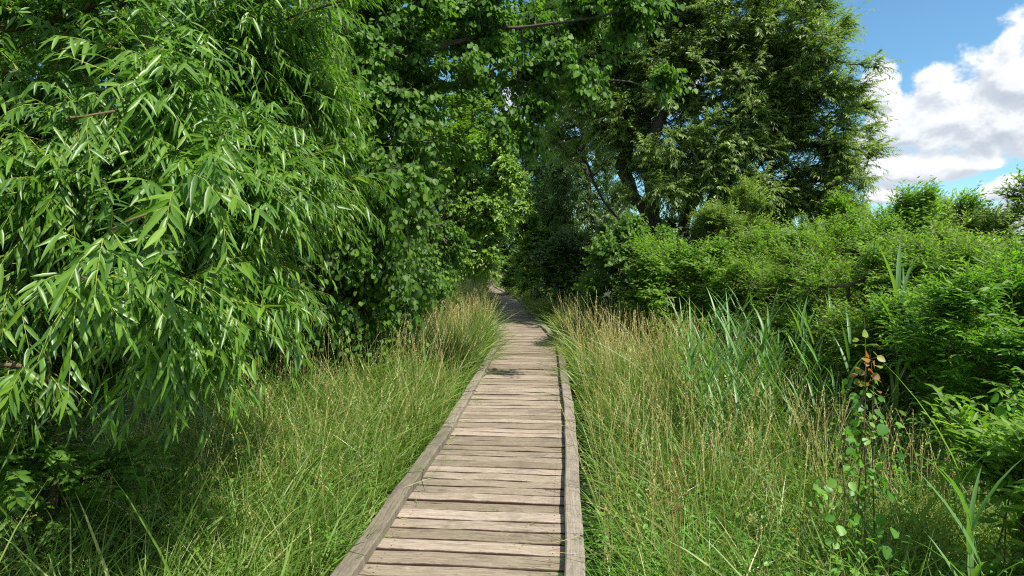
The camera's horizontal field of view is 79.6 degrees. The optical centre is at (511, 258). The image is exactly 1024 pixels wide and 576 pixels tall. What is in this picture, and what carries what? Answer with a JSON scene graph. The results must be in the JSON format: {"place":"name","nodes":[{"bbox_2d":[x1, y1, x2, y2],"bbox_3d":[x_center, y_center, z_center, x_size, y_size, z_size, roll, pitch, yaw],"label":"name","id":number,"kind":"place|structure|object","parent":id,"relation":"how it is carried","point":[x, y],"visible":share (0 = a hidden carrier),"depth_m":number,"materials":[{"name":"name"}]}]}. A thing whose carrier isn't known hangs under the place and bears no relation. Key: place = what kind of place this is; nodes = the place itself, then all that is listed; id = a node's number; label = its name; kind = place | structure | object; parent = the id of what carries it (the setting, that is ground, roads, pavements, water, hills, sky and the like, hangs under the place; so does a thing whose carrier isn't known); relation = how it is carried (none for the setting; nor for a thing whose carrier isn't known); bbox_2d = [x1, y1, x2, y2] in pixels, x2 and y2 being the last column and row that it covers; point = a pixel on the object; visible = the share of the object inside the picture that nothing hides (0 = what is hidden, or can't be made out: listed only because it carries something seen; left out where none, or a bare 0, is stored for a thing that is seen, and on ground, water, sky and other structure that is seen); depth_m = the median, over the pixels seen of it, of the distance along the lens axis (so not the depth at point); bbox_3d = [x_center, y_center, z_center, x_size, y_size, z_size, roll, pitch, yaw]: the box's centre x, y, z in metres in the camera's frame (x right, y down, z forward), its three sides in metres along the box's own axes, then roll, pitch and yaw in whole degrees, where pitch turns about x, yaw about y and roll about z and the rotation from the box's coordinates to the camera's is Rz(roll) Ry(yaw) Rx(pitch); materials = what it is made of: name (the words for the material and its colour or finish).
{"place":"outdoors","nodes":[
{"label":"outdoors","id":0,"kind":"place"},
{"bbox_2d":[0,269,1023,575],"bbox_3d":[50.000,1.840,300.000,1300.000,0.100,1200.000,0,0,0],"label":"ground","id":1,"kind":"structure","parent":0,"point":[582,475],"depth_m":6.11,"materials":[{"name":"green plant"}]},
{"bbox_2d":[3,473,117,575],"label":"umbel plant","id":2,"kind":"object","parent":1,"relation":"on","point":[63,531],"visible":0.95,"depth_m":2.62,"materials":[{"name":"plant"}]},
{"bbox_2d":[0,335,190,575],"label":"shrub","id":3,"kind":"object","parent":1,"relation":"on","point":[44,461],"visible":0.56,"depth_m":2.96,"materials":[{"name":"green plant"}]},
{"bbox_2d":[108,431,176,575],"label":"umbel plant","id":4,"kind":"object","parent":1,"relation":"on","point":[159,477],"visible":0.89,"depth_m":2.91,"materials":[{"name":"plant"}]},
{"bbox_2d":[126,470,232,575],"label":"umbel plant","id":5,"kind":"object","parent":1,"relation":"on","point":[180,527],"visible":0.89,"depth_m":2.88,"materials":[{"name":"plant"}]},
{"bbox_2d":[0,0,376,436],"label":"willow tree","id":6,"kind":"object","parent":1,"relation":"on","point":[311,307],"visible":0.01,"depth_m":5.51,"materials":[{"name":"green plant"}]},
{"bbox_2d":[162,424,234,566],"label":"umbel plant","id":7,"kind":"object","parent":1,"relation":"on","point":[199,472],"visible":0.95,"depth_m":3.20,"materials":[{"name":"plant"}]},
{"bbox_2d":[0,0,406,478],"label":"willow tree","id":8,"kind":"object","parent":1,"relation":"on","point":[181,188],"visible":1,"depth_m":2.66,"materials":[{"name":"green plant"}]},
{"bbox_2d":[207,432,274,529],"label":"umbel plant","id":9,"kind":"object","parent":1,"relation":"on","point":[240,433],"visible":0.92,"depth_m":3.50,"materials":[{"name":"plant"}]},
{"bbox_2d":[232,396,289,512],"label":"umbel plant","id":10,"kind":"object","parent":1,"relation":"on","point":[262,436],"visible":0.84,"depth_m":3.91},
{"bbox_2d":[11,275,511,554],"bbox_3d":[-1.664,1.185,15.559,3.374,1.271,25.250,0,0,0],"label":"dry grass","id":11,"kind":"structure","parent":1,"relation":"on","point":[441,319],"depth_m":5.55,"materials":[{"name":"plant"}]},
{"bbox_2d":[0,274,529,575],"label":"grass","id":12,"kind":"structure","parent":1,"relation":"on","point":[244,554],"depth_m":3.97,"materials":[{"name":"plant"}]},
{"bbox_2d":[255,392,304,473],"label":"umbel plant","id":13,"kind":"object","parent":1,"relation":"on","point":[286,428],"visible":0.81,"depth_m":4.23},
{"bbox_2d":[227,278,412,396],"bbox_3d":[-2.243,0.907,7.553,2.292,1.864,1.793,0,0,0],"label":"shrub","id":14,"kind":"object","parent":1,"relation":"on","point":[381,327],"visible":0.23,"depth_m":7.12,"materials":[{"name":"green plant"}]},
{"bbox_2d":[267,25,479,335],"bbox_3d":[-2.259,-1.127,10.778,3.076,6.009,4.761,0,0,9],"label":"aspen tree","id":15,"kind":"object","parent":1,"relation":"on","point":[434,280],"visible":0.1,"depth_m":10.68,"materials":[{"name":"green plant"}]},
{"bbox_2d":[330,277,584,575],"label":"boardwalk","id":16,"kind":"structure","parent":1,"relation":"on","point":[507,459],"depth_m":4.18,"materials":[{"name":"wood"}]},
{"bbox_2d":[402,89,536,317],"bbox_3d":[-1.039,-0.989,13.083,3.642,5.688,2.428,0,0,33],"label":"alder tree","id":17,"kind":"object","parent":1,"relation":"on","point":[485,208],"visible":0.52,"depth_m":12.54,"materials":[{"name":"green plant"}]},
{"bbox_2d":[453,242,491,291],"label":"shrub","id":18,"kind":"object","parent":1,"relation":"on","point":[475,277],"visible":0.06,"depth_m":25.44,"materials":[{"name":"green plant"}]},
{"bbox_2d":[253,0,697,386],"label":"aspen tree","id":19,"kind":"object","parent":1,"relation":"on","point":[392,86],"visible":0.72,"depth_m":6.87,"materials":[{"name":"green plant"}]},
{"bbox_2d":[394,0,570,289],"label":"aspen tree","id":20,"kind":"object","parent":1,"relation":"on","point":[479,117],"visible":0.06,"depth_m":22.82,"materials":[{"name":"green plant"}]},
{"bbox_2d":[496,254,529,292],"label":"shrub","id":21,"kind":"object","parent":1,"relation":"on","point":[509,271],"visible":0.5,"depth_m":26.38,"materials":[{"name":"green plant"}]},
{"bbox_2d":[493,180,551,273],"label":"alder tree","id":22,"kind":"object","parent":1,"relation":"on","point":[508,248],"visible":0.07,"depth_m":46.03,"materials":[{"name":"green plant"}]},
{"bbox_2d":[509,209,560,302],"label":"shrub","id":23,"kind":"object","parent":1,"relation":"on","point":[529,235],"visible":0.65,"depth_m":19.00,"materials":[{"name":"green plant"}]},
{"bbox_2d":[521,224,592,313],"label":"shrub","id":24,"kind":"object","parent":1,"relation":"on","point":[558,251],"visible":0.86,"depth_m":15.30,"materials":[{"name":"green plant"}]},
{"bbox_2d":[512,139,637,287],"bbox_3d":[4.116,-2.834,36.994,8.229,10.897,7.186,0,0,0],"label":"alder tree","id":25,"kind":"object","parent":1,"relation":"on","point":[602,181],"visible":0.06,"depth_m":36.32,"materials":[{"name":"green plant"}]},
{"bbox_2d":[494,0,666,278],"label":"willow tree","id":26,"kind":"object","parent":1,"relation":"on","point":[554,208],"visible":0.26,"depth_m":19.65,"materials":[{"name":"green plant"}]},
{"bbox_2d":[486,504,758,575],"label":"sedge tussock","id":27,"kind":"object","parent":1,"relation":"on","point":[612,555],"visible":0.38,"depth_m":3.30,"materials":[{"name":"plant"}]},
{"bbox_2d":[530,462,735,569],"bbox_3d":[0.777,1.605,3.728,1.586,0.434,1.542,0,0,0],"label":"sedge tussock","id":28,"kind":"object","parent":1,"relation":"on","point":[592,528],"visible":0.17,"depth_m":3.71,"materials":[{"name":"plant"}]},
{"bbox_2d":[571,208,708,332],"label":"shrub","id":29,"kind":"object","parent":1,"relation":"on","point":[609,251],"visible":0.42,"depth_m":10.49,"materials":[{"name":"green plant"}]},
{"bbox_2d":[591,209,731,270],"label":"shrub","id":30,"kind":"object","parent":1,"relation":"on","point":[673,224],"visible":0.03,"depth_m":15.71,"materials":[{"name":"green plant"}]},
{"bbox_2d":[655,297,698,364],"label":"reed","id":31,"kind":"object","parent":1,"relation":"on","point":[680,325],"visible":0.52,"depth_m":7.03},
{"bbox_2d":[656,316,699,417],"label":"reed","id":32,"kind":"object","parent":1,"relation":"on","point":[679,368],"visible":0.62,"depth_m":5.58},
{"bbox_2d":[672,444,692,557],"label":"grass stalk","id":33,"kind":"object","parent":1,"relation":"on","point":[681,488],"depth_m":2.76,"materials":[{"name":"plant"}]},
{"bbox_2d":[610,227,759,347],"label":"shrub","id":34,"kind":"object","parent":1,"relation":"on","point":[649,256],"visible":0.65,"depth_m":8.97,"materials":[{"name":"green plant"}]},
{"bbox_2d":[679,342,697,425],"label":"reed","id":35,"kind":"object","parent":1,"relation":"on","point":[687,370],"visible":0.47,"depth_m":5.62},
{"bbox_2d":[551,495,826,575],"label":"sedge tussock","id":36,"kind":"object","parent":1,"relation":"on","point":[662,553],"visible":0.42,"depth_m":3.18,"materials":[{"name":"plant"}]},
{"bbox_2d":[679,299,701,415],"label":"reed","id":37,"kind":"object","parent":1,"relation":"on","point":[689,340],"visible":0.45,"depth_m":5.86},
{"bbox_2d":[564,484,819,575],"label":"sedge tussock","id":38,"kind":"object","parent":1,"relation":"on","point":[647,559],"visible":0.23,"depth_m":3.26,"materials":[{"name":"plant"}]},
{"bbox_2d":[665,292,742,440],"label":"reed","id":39,"kind":"object","parent":1,"relation":"on","point":[709,379],"visible":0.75,"depth_m":4.97,"materials":[{"name":"plant"}]},
{"bbox_2d":[684,348,728,443],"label":"reed","id":40,"kind":"object","parent":1,"relation":"on","point":[707,389],"visible":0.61,"depth_m":4.97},
{"bbox_2d":[694,317,723,395],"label":"reed","id":41,"kind":"object","parent":1,"relation":"on","point":[715,348],"visible":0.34,"depth_m":5.73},
{"bbox_2d":[696,362,723,447],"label":"reed","id":42,"kind":"object","parent":1,"relation":"on","point":[701,389],"visible":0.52,"depth_m":4.91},
{"bbox_2d":[683,289,742,424],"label":"reed","id":43,"kind":"object","parent":1,"relation":"on","point":[715,321],"visible":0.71,"depth_m":5.17,"materials":[{"name":"plant"}]},
{"bbox_2d":[698,289,730,364],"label":"reed","id":44,"kind":"object","parent":1,"relation":"on","point":[716,316],"visible":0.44,"depth_m":6.84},
{"bbox_2d":[702,376,734,450],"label":"reed","id":45,"kind":"object","parent":1,"relation":"on","point":[713,413],"visible":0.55,"depth_m":4.81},
{"bbox_2d":[531,0,907,316],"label":"willow tree","id":46,"kind":"object","parent":1,"relation":"on","point":[769,64],"visible":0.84,"depth_m":12.65,"materials":[{"name":"green plant"}]},
{"bbox_2d":[711,370,737,442],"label":"reed","id":47,"kind":"object","parent":1,"relation":"on","point":[723,416],"visible":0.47,"depth_m":4.96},
{"bbox_2d":[701,328,747,419],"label":"reed","id":48,"kind":"object","parent":1,"relation":"on","point":[721,372],"visible":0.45,"depth_m":5.21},
{"bbox_2d":[608,449,844,566],"bbox_3d":[1.313,1.593,3.922,1.702,0.457,1.694,0,0,0],"label":"sedge tussock","id":49,"kind":"object","parent":1,"relation":"on","point":[744,499],"visible":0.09,"depth_m":3.89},
{"bbox_2d":[712,294,743,410],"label":"reed","id":50,"kind":"object","parent":1,"relation":"on","point":[728,343],"visible":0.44,"depth_m":5.82,"materials":[{"name":"plant"}]},
{"bbox_2d":[710,321,748,414],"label":"reed","id":51,"kind":"object","parent":1,"relation":"on","point":[731,365],"visible":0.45,"depth_m":5.43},
{"bbox_2d":[678,171,784,336],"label":"shrub","id":52,"kind":"object","parent":1,"relation":"on","point":[716,219],"visible":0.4,"depth_m":9.85,"materials":[{"name":"green plant"}]},
{"bbox_2d":[679,239,791,368],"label":"shrub","id":53,"kind":"object","parent":1,"relation":"on","point":[722,291],"visible":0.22,"depth_m":8.55,"materials":[{"name":"green plant"}]},
{"bbox_2d":[704,293,770,452],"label":"reed","id":54,"kind":"object","parent":1,"relation":"on","point":[737,401],"visible":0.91,"depth_m":4.73,"materials":[{"name":"plant"}]},
{"bbox_2d":[712,345,762,442],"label":"reed","id":55,"kind":"object","parent":1,"relation":"on","point":[739,389],"visible":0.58,"depth_m":5.07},
{"bbox_2d":[717,295,769,380],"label":"reed","id":56,"kind":"object","parent":1,"relation":"on","point":[742,342],"visible":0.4,"depth_m":6.32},
{"bbox_2d":[730,334,771,439],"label":"reed","id":57,"kind":"object","parent":1,"relation":"on","point":[752,387],"visible":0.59,"depth_m":5.06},
{"bbox_2d":[735,329,773,434],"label":"reed","id":58,"kind":"object","parent":1,"relation":"on","point":[752,375],"visible":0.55,"depth_m":5.29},
{"bbox_2d":[732,365,780,464],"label":"reed","id":59,"kind":"object","parent":1,"relation":"on","point":[760,424],"visible":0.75,"depth_m":4.65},
{"bbox_2d":[743,323,777,406],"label":"reed","id":60,"kind":"object","parent":1,"relation":"on","point":[765,358],"visible":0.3,"depth_m":5.82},
{"bbox_2d":[742,302,782,425],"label":"reed","id":61,"kind":"object","parent":1,"relation":"on","point":[763,339],"visible":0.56,"depth_m":5.25,"materials":[{"name":"plant"}]},
{"bbox_2d":[578,487,947,575],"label":"sedge tussock","id":62,"kind":"object","parent":1,"relation":"on","point":[730,548],"visible":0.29,"depth_m":3.25,"materials":[{"name":"plant"}]},
{"bbox_2d":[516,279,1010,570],"bbox_3d":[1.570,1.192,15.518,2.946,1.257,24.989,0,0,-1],"label":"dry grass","id":63,"kind":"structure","parent":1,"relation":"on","point":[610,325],"depth_m":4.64,"materials":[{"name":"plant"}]},
{"bbox_2d":[743,344,788,441],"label":"reed","id":64,"kind":"object","parent":1,"relation":"on","point":[767,390],"visible":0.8,"depth_m":5.03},
{"bbox_2d":[758,306,780,399],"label":"reed","id":65,"kind":"object","parent":1,"relation":"on","point":[768,320],"visible":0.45,"depth_m":6.11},
{"bbox_2d":[703,166,835,273],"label":"shrub","id":66,"kind":"object","parent":1,"relation":"on","point":[785,178],"visible":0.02,"depth_m":13.32,"materials":[{"name":"green plant"}]},
{"bbox_2d":[758,376,781,447],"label":"reed","id":67,"kind":"object","parent":1,"relation":"on","point":[773,415],"visible":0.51,"depth_m":5.01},
{"bbox_2d":[749,323,795,417],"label":"reed","id":68,"kind":"object","parent":1,"relation":"on","point":[775,366],"visible":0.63,"depth_m":5.30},
{"bbox_2d":[752,327,795,413],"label":"reed","id":69,"kind":"object","parent":1,"relation":"on","point":[773,368],"visible":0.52,"depth_m":5.45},
{"bbox_2d":[768,328,796,408],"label":"reed","id":70,"kind":"object","parent":1,"relation":"on","point":[779,363],"visible":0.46,"depth_m":5.82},
{"bbox_2d":[777,382,798,445],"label":"reed","id":71,"kind":"object","parent":1,"relation":"on","point":[789,409],"visible":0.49,"depth_m":5.02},
{"bbox_2d":[783,299,802,399],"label":"reed","id":72,"kind":"object","parent":1,"relation":"on","point":[796,328],"visible":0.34,"depth_m":6.30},
{"bbox_2d":[722,248,864,394],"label":"shrub","id":73,"kind":"object","parent":1,"relation":"on","point":[761,286],"visible":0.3,"depth_m":7.58,"materials":[{"name":"green plant"}]},
{"bbox_2d":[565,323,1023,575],"bbox_3d":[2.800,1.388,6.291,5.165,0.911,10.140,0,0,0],"label":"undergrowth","id":74,"kind":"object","parent":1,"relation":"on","point":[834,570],"visible":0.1,"depth_m":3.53,"materials":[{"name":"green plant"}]},
{"bbox_2d":[778,287,815,370],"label":"reed","id":75,"kind":"object","parent":1,"relation":"on","point":[799,301],"visible":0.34,"depth_m":6.81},
{"bbox_2d":[654,504,941,575],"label":"sedge tussock","id":76,"kind":"object","parent":1,"relation":"on","point":[784,547],"visible":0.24,"depth_m":3.15,"materials":[{"name":"plant"}]},
{"bbox_2d":[782,296,816,410],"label":"reed","id":77,"kind":"object","parent":1,"relation":"on","point":[804,335],"visible":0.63,"depth_m":5.75,"materials":[{"name":"plant"}]},
{"bbox_2d":[779,370,819,452],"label":"reed","id":78,"kind":"object","parent":1,"relation":"on","point":[801,385],"visible":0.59,"depth_m":4.86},
{"bbox_2d":[728,204,872,343],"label":"shrub","id":79,"kind":"object","parent":1,"relation":"on","point":[752,243],"visible":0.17,"depth_m":9.07,"materials":[{"name":"green plant"}]},
{"bbox_2d":[677,462,939,574],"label":"sedge tussock","id":80,"kind":"object","parent":1,"relation":"on","point":[775,526],"visible":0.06,"depth_m":3.62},
{"bbox_2d":[786,334,846,448],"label":"reed","id":81,"kind":"object","parent":1,"relation":"on","point":[812,397],"visible":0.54,"depth_m":4.91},
{"bbox_2d":[794,301,843,418],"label":"reed","id":82,"kind":"object","parent":1,"relation":"on","point":[816,357],"visible":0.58,"depth_m":5.46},
{"bbox_2d":[803,477,837,533],"bbox_3d":[1.799,1.545,3.607,0.198,0.552,0.241,0,0,0],"label":"aspen sapling","id":83,"kind":"object","parent":1,"relation":"on","point":[816,487],"visible":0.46,"depth_m":3.56,"materials":[{"name":"green plant"}]},
{"bbox_2d":[795,338,849,430],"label":"reed","id":84,"kind":"object","parent":1,"relation":"on","point":[821,396],"visible":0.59,"depth_m":5.17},
{"bbox_2d":[822,288,845,421],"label":"reed","id":85,"kind":"object","parent":1,"relation":"on","point":[829,305],"visible":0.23,"depth_m":6.11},
{"bbox_2d":[821,367,847,436],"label":"reed","id":86,"kind":"object","parent":1,"relation":"on","point":[834,395],"visible":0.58,"depth_m":5.07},
{"bbox_2d":[755,198,927,397],"bbox_3d":[4.351,0.542,8.027,2.222,2.592,2.134,0,0,0],"label":"shrub","id":87,"kind":"object","parent":1,"relation":"on","point":[885,225],"visible":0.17,"depth_m":7.75,"materials":[{"name":"green plant"}]},
{"bbox_2d":[809,429,877,575],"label":"aspen sapling","id":88,"kind":"object","parent":1,"relation":"on","point":[832,483],"visible":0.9,"depth_m":2.88,"materials":[{"name":"green plant"}]},
{"bbox_2d":[834,310,864,438],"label":"reed","id":89,"kind":"object","parent":1,"relation":"on","point":[848,356],"visible":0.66,"depth_m":4.99,"materials":[{"name":"plant"}]},
{"bbox_2d":[748,225,958,419],"bbox_3d":[3.821,0.751,6.734,2.492,2.168,2.164,0,0,0],"label":"shrub","id":90,"kind":"object","parent":1,"relation":"on","point":[818,282],"visible":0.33,"depth_m":6.64,"materials":[{"name":"green plant"}]},
{"bbox_2d":[827,367,888,560],"bbox_3d":[1.724,1.175,3.077,0.243,1.280,0.242,0,0,8],"label":"aspen sapling","id":91,"kind":"object","parent":1,"relation":"on","point":[856,423],"visible":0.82,"depth_m":3.04,"materials":[{"name":"green plant"}]},
{"bbox_2d":[835,318,896,566],"bbox_3d":[1.749,1.057,3.028,0.242,1.523,0.252,0,0,-42],"label":"aspen sapling","id":92,"kind":"object","parent":1,"relation":"on","point":[855,406],"visible":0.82,"depth_m":3.03,"materials":[{"name":"green plant"}]},
{"bbox_2d":[777,275,972,451],"bbox_3d":[3.640,0.976,5.823,1.907,1.721,1.795,0,0,-35],"label":"shrub","id":93,"kind":"object","parent":1,"relation":"on","point":[839,313],"visible":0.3,"depth_m":5.77,"materials":[{"name":"green plant"}]},
{"bbox_2d":[849,350,902,567],"bbox_3d":[1.806,1.135,3.082,0.202,1.364,0.235,0,0,0],"label":"aspen sapling","id":94,"kind":"object","parent":1,"relation":"on","point":[880,358],"visible":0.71,"depth_m":3.08,"materials":[{"name":"green plant"}]},
{"bbox_2d":[854,422,917,575],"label":"aspen sapling","id":95,"kind":"object","parent":1,"relation":"on","point":[882,429],"visible":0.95,"depth_m":2.85,"materials":[{"name":"green plant"}]},
{"bbox_2d":[869,240,913,454],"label":"reed","id":96,"kind":"object","parent":1,"relation":"on","point":[896,284],"visible":0.67,"depth_m":5.01,"materials":[{"name":"plant"}]},
{"bbox_2d":[825,276,978,473],"bbox_3d":[3.483,0.985,5.215,1.521,1.706,1.306,0,0,-27],"label":"shrub","id":97,"kind":"object","parent":1,"relation":"on","point":[915,369],"visible":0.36,"depth_m":5.10,"materials":[{"name":"green plant"}]},
{"bbox_2d":[880,251,923,443],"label":"reed","id":98,"kind":"object","parent":1,"relation":"on","point":[904,382],"visible":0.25,"depth_m":5.23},
{"bbox_2d":[811,175,993,371],"bbox_3d":[5.354,0.300,8.884,2.420,3.077,2.607,0,0,-41],"label":"shrub","id":99,"kind":"object","parent":1,"relation":"on","point":[914,210],"visible":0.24,"depth_m":8.31,"materials":[{"name":"green plant"}]},
{"bbox_2d":[827,225,1023,422],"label":"shrub","id":100,"kind":"object","parent":1,"relation":"on","point":[916,251],"visible":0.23,"depth_m":6.16,"materials":[{"name":"green plant"}]},
{"bbox_2d":[850,206,1023,291],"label":"shrub","id":101,"kind":"object","parent":1,"relation":"on","point":[935,230],"visible":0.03,"depth_m":7.00,"materials":[{"name":"green plant"}]},
{"bbox_2d":[852,235,1023,529],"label":"shrub","id":102,"kind":"object","parent":1,"relation":"on","point":[992,350],"visible":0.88,"depth_m":4.05,"materials":[{"name":"green plant"}]},
{"bbox_2d":[880,188,1023,250],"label":"shrub","id":103,"kind":"object","parent":1,"relation":"on","point":[989,220],"visible":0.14,"depth_m":8.20,"materials":[{"name":"green plant"}]},
{"bbox_2d":[926,466,984,575],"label":"reed","id":104,"kind":"object","parent":1,"relation":"on","point":[972,570],"visible":0.84,"depth_m":2.49,"materials":[{"name":"plant"}]},
{"bbox_2d":[888,367,1023,575],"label":"reed","id":105,"kind":"object","parent":1,"relation":"on","point":[979,512],"visible":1,"depth_m":2.25,"materials":[{"name":"plant"}]},
{"bbox_2d":[899,384,1023,575],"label":"shrub","id":106,"kind":"object","parent":1,"relation":"on","point":[998,461],"visible":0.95,"depth_m":2.74,"materials":[{"name":"green plant"}]},
{"bbox_2d":[908,215,1023,376],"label":"shrub","id":107,"kind":"object","parent":1,"relation":"on","point":[952,255],"visible":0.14,"depth_m":5.50,"materials":[{"name":"green plant"}]},
{"bbox_2d":[985,393,1023,575],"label":"aspen sapling","id":108,"kind":"object","parent":1,"relation":"on","point":[1000,410],"visible":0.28,"depth_m":3.00,"materials":[{"name":"green plant"}]},
{"bbox_2d":[988,161,1023,214],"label":"shrub","id":109,"kind":"object","parent":1,"relation":"on","point":[1014,189],"visible":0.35,"depth_m":8.14,"materials":[{"name":"green plant"}]},
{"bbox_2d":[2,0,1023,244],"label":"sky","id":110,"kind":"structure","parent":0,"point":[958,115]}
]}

